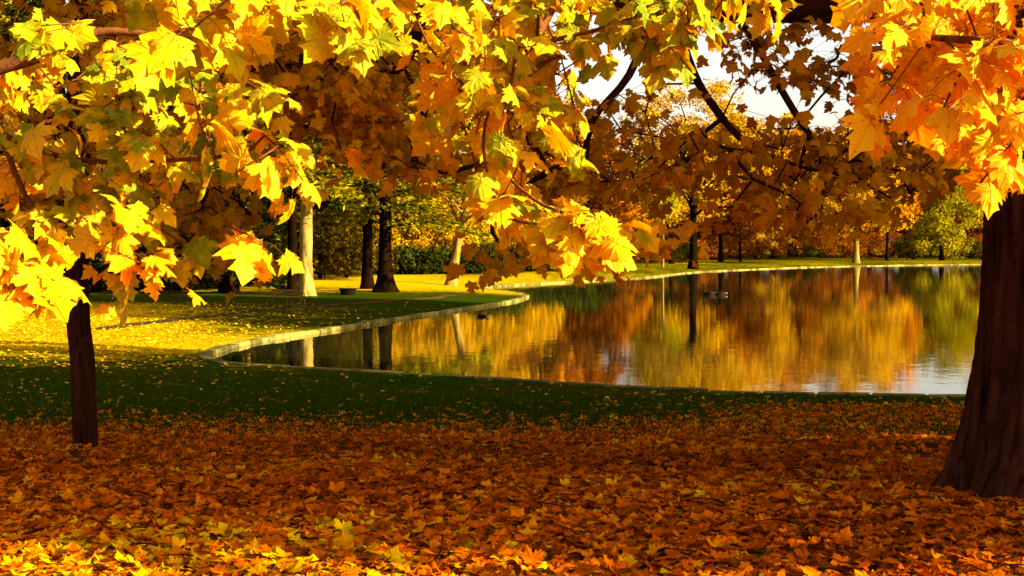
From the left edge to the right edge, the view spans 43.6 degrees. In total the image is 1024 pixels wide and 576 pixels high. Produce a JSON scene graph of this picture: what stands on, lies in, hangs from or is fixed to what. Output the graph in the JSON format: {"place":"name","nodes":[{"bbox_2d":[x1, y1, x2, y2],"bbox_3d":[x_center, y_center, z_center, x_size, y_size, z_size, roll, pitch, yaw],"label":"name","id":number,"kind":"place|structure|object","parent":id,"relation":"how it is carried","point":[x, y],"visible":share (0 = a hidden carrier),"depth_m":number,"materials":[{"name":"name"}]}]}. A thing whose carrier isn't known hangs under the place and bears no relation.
{"place":"outdoors","nodes":[
{"label":"outdoors","id":0,"kind":"place"},
{"bbox_2d":[91,292,469,329],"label":"path","id":1,"kind":"structure","parent":0,"point":[258,312],"depth_m":57.09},
{"bbox_2d":[31,0,981,243],"label":"sky","id":2,"kind":"structure","parent":0,"point":[767,103],"materials":[{"name":"white"}]},
{"bbox_2d":[0,245,1023,575],"bbox_3d":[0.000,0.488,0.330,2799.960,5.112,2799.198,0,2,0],"label":"ground","id":3,"kind":"structure","parent":0,"point":[414,285],"depth_m":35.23,"materials":[{"name":"plant"}]},
{"bbox_2d":[0,0,65,243],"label":"evergreen tree","id":4,"kind":"object","parent":3,"relation":"on","point":[2,18],"visible":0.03,"depth_m":88.06,"materials":[{"name":"green plant"}]},
{"bbox_2d":[0,0,67,244],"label":"evergreen tree","id":5,"kind":"object","parent":3,"relation":"on","point":[9,11],"visible":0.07,"depth_m":82.69,"materials":[{"name":"green plant"}]},
{"bbox_2d":[0,0,94,224],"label":"evergreen tree","id":6,"kind":"object","parent":3,"relation":"on","point":[63,92],"depth_m":99.12,"materials":[{"name":"green plant"}]},
{"bbox_2d":[46,53,147,291],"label":"evergreen tree","id":7,"kind":"object","parent":3,"relation":"on","point":[96,262],"visible":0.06,"depth_m":77.76,"materials":[{"name":"green plant"}]},
{"bbox_2d":[101,275,161,290],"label":"shrub","id":8,"kind":"object","parent":3,"relation":"on","point":[142,286],"visible":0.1,"depth_m":79.12,"materials":[{"name":"green plant"}]},
{"bbox_2d":[89,0,180,273],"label":"evergreen tree","id":9,"kind":"object","parent":3,"relation":"on","point":[118,109],"depth_m":90.46,"materials":[{"name":"green plant"}]},
{"bbox_2d":[0,0,279,447],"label":"maple tree","id":10,"kind":"object","parent":3,"relation":"on","point":[83,371],"visible":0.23,"depth_m":10.52,"materials":[{"name":"orange plant"}]},
{"bbox_2d":[100,98,217,288],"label":"evergreen tree","id":11,"kind":"object","parent":3,"relation":"on","point":[211,284],"visible":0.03,"depth_m":82.13,"materials":[{"name":"green plant"}]},
{"bbox_2d":[160,267,219,290],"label":"shrub","id":12,"kind":"object","parent":3,"relation":"on","point":[169,285],"visible":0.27,"depth_m":79.29,"materials":[{"name":"green plant"}]},
{"bbox_2d":[0,0,417,332],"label":"maple tree","id":13,"kind":"object","parent":3,"relation":"on","point":[161,58],"visible":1,"depth_m":3.84,"materials":[{"name":"yellow plant"}]},
{"bbox_2d":[170,278,253,288],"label":"shrub","id":14,"kind":"object","parent":3,"relation":"on","point":[217,286],"visible":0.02,"depth_m":83.12,"materials":[{"name":"green plant"}]},
{"bbox_2d":[0,302,453,368],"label":"fallen leaves","id":15,"kind":"object","parent":3,"relation":"on","point":[95,346],"visible":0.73,"depth_m":42.95,"materials":[{"name":"yellow plant"}]},
{"bbox_2d":[153,75,300,292],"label":"evergreen tree","id":16,"kind":"object","parent":3,"relation":"on","point":[226,286],"visible":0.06,"depth_m":75.61,"materials":[{"name":"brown plant"}]},
{"bbox_2d":[239,272,297,285],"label":"shrub","id":17,"kind":"object","parent":3,"relation":"on","point":[282,275],"visible":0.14,"depth_m":87.02,"materials":[{"name":"green plant"}]},
{"bbox_2d":[255,226,286,272],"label":"shrub","id":18,"kind":"object","parent":3,"relation":"on","point":[270,247],"visible":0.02,"depth_m":93.70,"materials":[{"name":"green plant"}]},
{"bbox_2d":[236,124,315,276],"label":"evergreen tree","id":19,"kind":"object","parent":3,"relation":"on","point":[283,230],"visible":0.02,"depth_m":94.65,"materials":[{"name":"green plant"}]},
{"bbox_2d":[248,154,321,260],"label":"evergreen tree","id":20,"kind":"object","parent":3,"relation":"on","point":[298,213],"depth_m":110.66,"materials":[{"name":"green plant"}]},
{"bbox_2d":[271,289,304,306],"bbox_3d":[-10.742,0.494,61.525,1.500,0.894,0.606,0,2,12],"label":"park bench","id":21,"kind":"object","parent":3,"relation":"on","point":[290,291],"visible":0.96,"depth_m":61.29,"materials":[{"name":"wood"}]},
{"bbox_2d":[250,68,334,289],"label":"black trunk tree","id":22,"kind":"object","parent":3,"relation":"on","point":[292,248],"visible":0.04,"depth_m":74.73,"materials":[{"name":"brown plant"}]},
{"bbox_2d":[213,38,391,295],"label":"pale trunk tree","id":23,"kind":"object","parent":3,"relation":"on","point":[306,285],"visible":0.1,"depth_m":72.61,"materials":[{"name":"beige plant"}]},
{"bbox_2d":[275,211,349,276],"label":"shrub","id":24,"kind":"object","parent":3,"relation":"on","point":[284,238],"visible":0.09,"depth_m":102.02,"materials":[{"name":"green plant"}]},
{"bbox_2d":[278,211,357,279],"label":"shrub","id":25,"kind":"object","parent":3,"relation":"on","point":[335,244],"visible":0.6,"depth_m":97.13,"materials":[{"name":"green plant"}]},
{"bbox_2d":[277,155,379,250],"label":"evergreen tree","id":26,"kind":"object","parent":3,"relation":"on","point":[321,209],"visible":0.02,"depth_m":114.64,"materials":[{"name":"green plant"}]},
{"bbox_2d":[313,141,376,272],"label":"evergreen tree","id":27,"kind":"object","parent":3,"relation":"on","point":[338,205],"visible":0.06,"depth_m":111.09,"materials":[{"name":"green plant"}]},
{"bbox_2d":[312,211,378,277],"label":"shrub","id":28,"kind":"object","parent":3,"relation":"on","point":[358,241],"visible":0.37,"depth_m":100.09,"materials":[{"name":"green plant"}]},
{"bbox_2d":[339,288,356,294],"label":"stone tub","id":29,"kind":"object","parent":3,"relation":"on","point":[347,291],"visible":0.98,"depth_m":73.69,"materials":[{"name":"stone"}]},
{"bbox_2d":[299,129,401,270],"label":"evergreen tree","id":30,"kind":"object","parent":3,"relation":"on","point":[347,203],"visible":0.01,"depth_m":126.12,"materials":[{"name":"green plant"}]},
{"bbox_2d":[333,206,401,275],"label":"shrub","id":31,"kind":"object","parent":3,"relation":"on","point":[375,233],"visible":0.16,"depth_m":105.54,"materials":[{"name":"green plant"}]},
{"bbox_2d":[348,215,403,273],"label":"shrub","id":32,"kind":"object","parent":3,"relation":"on","point":[397,240],"visible":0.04,"depth_m":115.36,"materials":[{"name":"yellow plant"}]},
{"bbox_2d":[260,14,494,292],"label":"pine tree","id":33,"kind":"object","parent":3,"relation":"on","point":[385,282],"visible":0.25,"depth_m":77.56,"materials":[{"name":"brown plant"}]},
{"bbox_2d":[268,20,490,288],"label":"pine tree","id":34,"kind":"object","parent":3,"relation":"on","point":[367,279],"visible":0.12,"depth_m":81.64,"materials":[{"name":"brown plant"}]},
{"bbox_2d":[373,181,424,247],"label":"shrub","id":35,"kind":"object","parent":3,"relation":"on","point":[406,233],"visible":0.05,"depth_m":120.54,"materials":[{"name":"yellow plant"}]},
{"bbox_2d":[373,242,438,273],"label":"shrub","id":36,"kind":"object","parent":3,"relation":"on","point":[404,259],"visible":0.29,"depth_m":110.97,"materials":[{"name":"green plant"}]},
{"bbox_2d":[374,41,470,260],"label":"evergreen tree","id":37,"kind":"object","parent":3,"relation":"on","point":[407,182],"depth_m":122.77,"materials":[{"name":"green plant"}]},
{"bbox_2d":[374,243,476,274],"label":"shrub","id":38,"kind":"object","parent":3,"relation":"on","point":[432,265],"visible":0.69,"depth_m":110.45,"materials":[{"name":"green plant"}]},
{"bbox_2d":[389,7,461,239],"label":"evergreen tree","id":39,"kind":"object","parent":3,"relation":"on","point":[409,111],"depth_m":147.31,"materials":[{"name":"green plant"}]},
{"bbox_2d":[400,197,475,251],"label":"shrub","id":40,"kind":"object","parent":3,"relation":"on","point":[422,243],"visible":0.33,"depth_m":116.84,"materials":[{"name":"yellow plant"}]},
{"bbox_2d":[429,190,485,246],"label":"shrub","id":41,"kind":"object","parent":3,"relation":"on","point":[460,209],"visible":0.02,"depth_m":126.47,"materials":[{"name":"yellow plant"}]},
{"bbox_2d":[432,249,492,274],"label":"shrub","id":42,"kind":"object","parent":3,"relation":"on","point":[469,268],"visible":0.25,"depth_m":111.47,"materials":[{"name":"green plant"}]},
{"bbox_2d":[401,108,529,285],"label":"leaning tree","id":43,"kind":"object","parent":3,"relation":"on","point":[465,216],"visible":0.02,"depth_m":92.73,"materials":[{"name":"beige plant"}]},
{"bbox_2d":[442,212,500,248],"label":"shrub","id":44,"kind":"object","parent":3,"relation":"on","point":[484,227],"visible":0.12,"depth_m":121.10,"materials":[{"name":"yellow plant"}]},
{"bbox_2d":[452,56,493,199],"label":"evergreen tree","id":45,"kind":"object","parent":3,"relation":"on","point":[469,125],"visible":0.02,"depth_m":138.83,"materials":[{"name":"green plant"}]},
{"bbox_2d":[0,357,964,446],"bbox_3d":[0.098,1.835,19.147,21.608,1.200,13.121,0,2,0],"label":"fallen leaves","id":46,"kind":"object","parent":3,"relation":"on","point":[632,431],"visible":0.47,"depth_m":15.45,"materials":[{"name":"orange plant"}]},
{"bbox_2d":[469,241,530,273],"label":"shrub","id":47,"kind":"object","parent":3,"relation":"on","point":[502,261],"visible":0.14,"depth_m":113.80,"materials":[{"name":"green plant"}]},
{"bbox_2d":[479,226,527,263],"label":"shrub","id":48,"kind":"object","parent":3,"relation":"on","point":[496,244],"visible":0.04,"depth_m":117.40,"materials":[{"name":"green plant"}]},
{"bbox_2d":[0,430,1023,575],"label":"fallen leaves","id":49,"kind":"object","parent":3,"relation":"on","point":[394,492],"depth_m":7.46,"materials":[{"name":"orange plant"}]},
{"bbox_2d":[494,211,530,246],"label":"shrub","id":50,"kind":"object","parent":3,"relation":"on","point":[519,228],"visible":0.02,"depth_m":126.35,"materials":[{"name":"yellow plant"}]},
{"bbox_2d":[525,264,557,271],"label":"shrub","id":51,"kind":"object","parent":3,"relation":"on","point":[534,269],"visible":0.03,"depth_m":122.44,"materials":[{"name":"green plant"}]},
{"bbox_2d":[65,0,1023,504],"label":"maple tree","id":52,"kind":"object","parent":3,"relation":"on","point":[941,58],"visible":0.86,"depth_m":6.19,"materials":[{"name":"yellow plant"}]},
{"bbox_2d":[509,103,607,213],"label":"tree","id":53,"kind":"object","parent":3,"relation":"on","point":[550,163],"visible":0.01,"depth_m":177.79,"materials":[{"name":"brown plant"}]},
{"bbox_2d":[534,97,618,209],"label":"tree","id":54,"kind":"object","parent":3,"relation":"on","point":[567,101],"visible":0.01,"depth_m":202.54,"materials":[{"name":"brown plant"}]},
{"bbox_2d":[198,264,980,396],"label":"kerb","id":55,"kind":"structure","parent":3,"relation":"on","point":[208,354],"depth_m":37.02,"materials":[{"name":"stone"}]},
{"bbox_2d":[544,128,638,223],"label":"tree","id":56,"kind":"object","parent":3,"relation":"on","point":[597,203],"visible":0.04,"depth_m":178.19,"materials":[{"name":"brown plant"}]},
{"bbox_2d":[606,188,653,261],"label":"tree","id":57,"kind":"object","parent":3,"relation":"on","point":[631,216],"visible":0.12,"depth_m":207.52,"materials":[{"name":"brown plant"}]},
{"bbox_2d":[631,247,643,261],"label":"shrub","id":58,"kind":"object","parent":3,"relation":"on","point":[637,255],"visible":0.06,"depth_m":176.65,"materials":[{"name":"yellow plant"}]},
{"bbox_2d":[633,231,665,262],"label":"shrub","id":59,"kind":"object","parent":3,"relation":"on","point":[639,259],"visible":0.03,"depth_m":189.66,"materials":[{"name":"green plant"}]},
{"bbox_2d":[628,133,688,266],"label":"tree","id":60,"kind":"object","parent":3,"relation":"on","point":[674,200],"visible":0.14,"depth_m":171.45,"materials":[{"name":"orange plant"}]},
{"bbox_2d":[640,243,678,263],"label":"shrub","id":61,"kind":"object","parent":3,"relation":"on","point":[655,258],"visible":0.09,"depth_m":197.89,"materials":[{"name":"brown plant"}]},
{"bbox_2d":[621,177,702,259],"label":"tree","id":62,"kind":"object","parent":3,"relation":"on","point":[635,213],"visible":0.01,"depth_m":235.59,"materials":[{"name":"brown plant"}]},
{"bbox_2d":[651,234,688,261],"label":"shrub","id":63,"kind":"object","parent":3,"relation":"on","point":[682,245],"visible":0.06,"depth_m":213.72,"materials":[{"name":"brown plant"}]},
{"bbox_2d":[639,200,702,260],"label":"tree","id":64,"kind":"object","parent":3,"relation":"on","point":[684,219],"visible":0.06,"depth_m":221.44,"materials":[{"name":"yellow plant"}]},
{"bbox_2d":[627,118,717,263],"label":"tree","id":65,"kind":"object","parent":3,"relation":"on","point":[669,219],"visible":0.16,"depth_m":194.16,"materials":[{"name":"brown plant"}]},
{"bbox_2d":[674,242,699,262],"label":"shrub","id":66,"kind":"object","parent":3,"relation":"on","point":[684,252],"visible":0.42,"depth_m":204.64,"materials":[{"name":"green plant"}]},
{"bbox_2d":[677,238,716,260],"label":"shrub","id":67,"kind":"object","parent":3,"relation":"on","point":[705,247],"visible":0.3,"depth_m":227.09,"materials":[{"name":"brown plant"}]},
{"bbox_2d":[618,76,778,269],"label":"tree","id":68,"kind":"object","parent":3,"relation":"on","point":[718,89],"visible":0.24,"depth_m":154.55,"materials":[{"name":"brown plant"}]},
{"bbox_2d":[697,189,746,258],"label":"tree","id":69,"kind":"object","parent":3,"relation":"on","point":[713,231],"visible":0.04,"depth_m":246.74,"materials":[{"name":"brown plant"}]},
{"bbox_2d":[689,234,755,259],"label":"shrub","id":70,"kind":"object","parent":3,"relation":"on","point":[715,250],"visible":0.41,"depth_m":231.04,"materials":[{"name":"brown plant"}]},
{"bbox_2d":[689,131,770,261],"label":"tree","id":71,"kind":"object","parent":3,"relation":"on","point":[720,244],"visible":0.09,"depth_m":209.29,"materials":[{"name":"brown plant"}]},
{"bbox_2d":[708,235,768,258],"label":"shrub","id":72,"kind":"object","parent":3,"relation":"on","point":[750,251],"visible":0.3,"depth_m":238.28,"materials":[{"name":"brown plant"}]},
{"bbox_2d":[712,180,771,261],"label":"tree","id":73,"kind":"object","parent":3,"relation":"on","point":[740,232],"visible":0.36,"depth_m":212.61,"materials":[{"name":"brown plant"}]},
{"bbox_2d":[730,243,770,257],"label":"shrub","id":74,"kind":"object","parent":3,"relation":"on","point":[746,256],"visible":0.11,"depth_m":248.51,"materials":[{"name":"brown plant"}]},
{"bbox_2d":[732,138,799,258],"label":"tree","id":75,"kind":"object","parent":3,"relation":"on","point":[764,237],"visible":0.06,"depth_m":244.54,"materials":[{"name":"brown plant"}]},
{"bbox_2d":[746,231,807,258],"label":"shrub","id":76,"kind":"object","parent":3,"relation":"on","point":[776,251],"visible":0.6,"depth_m":242.09,"materials":[{"name":"brown plant"}]},
{"bbox_2d":[749,117,814,257],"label":"tree","id":77,"kind":"object","parent":3,"relation":"on","point":[790,159],"visible":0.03,"depth_m":259.91,"materials":[{"name":"brown plant"}]},
{"bbox_2d":[763,111,821,255],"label":"tree","id":78,"kind":"object","parent":3,"relation":"on","point":[788,115],"visible":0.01,"depth_m":298.73,"materials":[{"name":"brown plant"}]},
{"bbox_2d":[784,238,826,258],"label":"shrub","id":79,"kind":"object","parent":3,"relation":"on","point":[808,251],"visible":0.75,"depth_m":244.18,"materials":[{"name":"green plant"}]},
{"bbox_2d":[787,146,837,256],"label":"tree","id":80,"kind":"object","parent":3,"relation":"on","point":[811,216],"depth_m":274.34,"materials":[{"name":"brown plant"}]},
{"bbox_2d":[797,234,842,258],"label":"shrub","id":81,"kind":"object","parent":3,"relation":"on","point":[829,253],"visible":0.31,"depth_m":247.41,"materials":[{"name":"brown plant"}]},
{"bbox_2d":[789,131,851,254],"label":"tree","id":82,"kind":"object","parent":3,"relation":"on","point":[822,247],"depth_m":308.99,"materials":[{"name":"brown plant"}]},
{"bbox_2d":[793,143,877,257],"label":"tree","id":83,"kind":"object","parent":3,"relation":"on","point":[842,236],"visible":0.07,"depth_m":249.98,"materials":[{"name":"brown plant"}]},
{"bbox_2d":[794,124,913,262],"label":"tree","id":84,"kind":"object","parent":3,"relation":"on","point":[856,257],"visible":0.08,"depth_m":202.19,"materials":[{"name":"orange plant"}]},
{"bbox_2d":[819,196,890,255],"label":"tree","id":85,"kind":"object","parent":3,"relation":"on","point":[864,233],"visible":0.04,"depth_m":261.58,"materials":[{"name":"brown plant"}]},
{"bbox_2d":[822,232,889,258],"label":"shrub","id":86,"kind":"object","parent":3,"relation":"on","point":[842,246],"visible":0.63,"depth_m":246.14,"materials":[{"name":"brown plant"}]},
{"bbox_2d":[834,112,905,255],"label":"tree","id":87,"kind":"object","parent":3,"relation":"on","point":[841,122],"depth_m":289.28,"materials":[{"name":"brown plant"}]},
{"bbox_2d":[847,229,912,258],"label":"shrub","id":88,"kind":"object","parent":3,"relation":"on","point":[880,237],"visible":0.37,"depth_m":248.72,"materials":[{"name":"brown plant"}]},
{"bbox_2d":[860,168,923,260],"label":"tree","id":89,"kind":"object","parent":3,"relation":"on","point":[906,212],"visible":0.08,"depth_m":221.08,"materials":[{"name":"brown plant"}]},
{"bbox_2d":[864,141,947,257],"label":"tree","id":90,"kind":"object","parent":3,"relation":"on","point":[902,231],"visible":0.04,"depth_m":261.34,"materials":[{"name":"brown plant"}]},
{"bbox_2d":[885,233,939,259],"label":"shrub","id":91,"kind":"object","parent":3,"relation":"on","point":[904,246],"visible":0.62,"depth_m":235.71,"materials":[{"name":"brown plant"}]},
{"bbox_2d":[871,41,969,207],"bbox_3d":[9.861,-4.736,15.635,9.394,13.375,9.337,-1,2,-29],"label":"shade maple","id":92,"kind":"object","parent":3,"relation":"on","point":[931,198],"visible":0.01,"depth_m":16.58,"materials":[{"name":"orange plant"}]},
{"bbox_2d":[890,216,957,256],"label":"tree","id":93,"kind":"object","parent":3,"relation":"on","point":[930,255],"visible":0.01,"depth_m":275.64,"materials":[{"name":"green plant"}]},
{"bbox_2d":[900,157,983,260],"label":"tree","id":94,"kind":"object","parent":3,"relation":"on","point":[923,239],"visible":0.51,"depth_m":223.32,"materials":[{"name":"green plant"}]},
{"bbox_2d":[938,234,981,258],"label":"shrub","id":95,"kind":"object","parent":3,"relation":"on","point":[977,237],"visible":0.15,"depth_m":245.85,"materials":[{"name":"brown plant"}]},
{"bbox_2d":[938,190,983,257],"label":"tree","id":96,"kind":"object","parent":3,"relation":"on","point":[978,231],"visible":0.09,"depth_m":251.61,"materials":[{"name":"green plant"}]},
{"bbox_2d":[951,167,982,245],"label":"tree","id":97,"kind":"object","parent":3,"relation":"on","point":[975,222],"visible":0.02,"depth_m":258.02,"materials":[{"name":"yellow plant"}]},
{"bbox_2d":[954,241,981,259],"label":"shrub","id":98,"kind":"object","parent":3,"relation":"on","point":[976,246],"visible":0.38,"depth_m":235.90,"materials":[{"name":"green plant"}]},
{"bbox_2d":[213,265,980,394],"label":"water","id":99,"kind":"structure","parent":0,"point":[871,330],"depth_m":44.25,"materials":[{"name":"orange liquid"}]},
{"bbox_2d":[701,285,715,294],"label":"goose","id":100,"kind":"object","parent":99,"relation":"on","point":[709,293],"visible":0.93,"depth_m":81.21},
{"bbox_2d":[713,286,726,294],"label":"goose","id":101,"kind":"object","parent":99,"relation":"on","point":[721,293],"visible":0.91,"depth_m":81.22}
]}

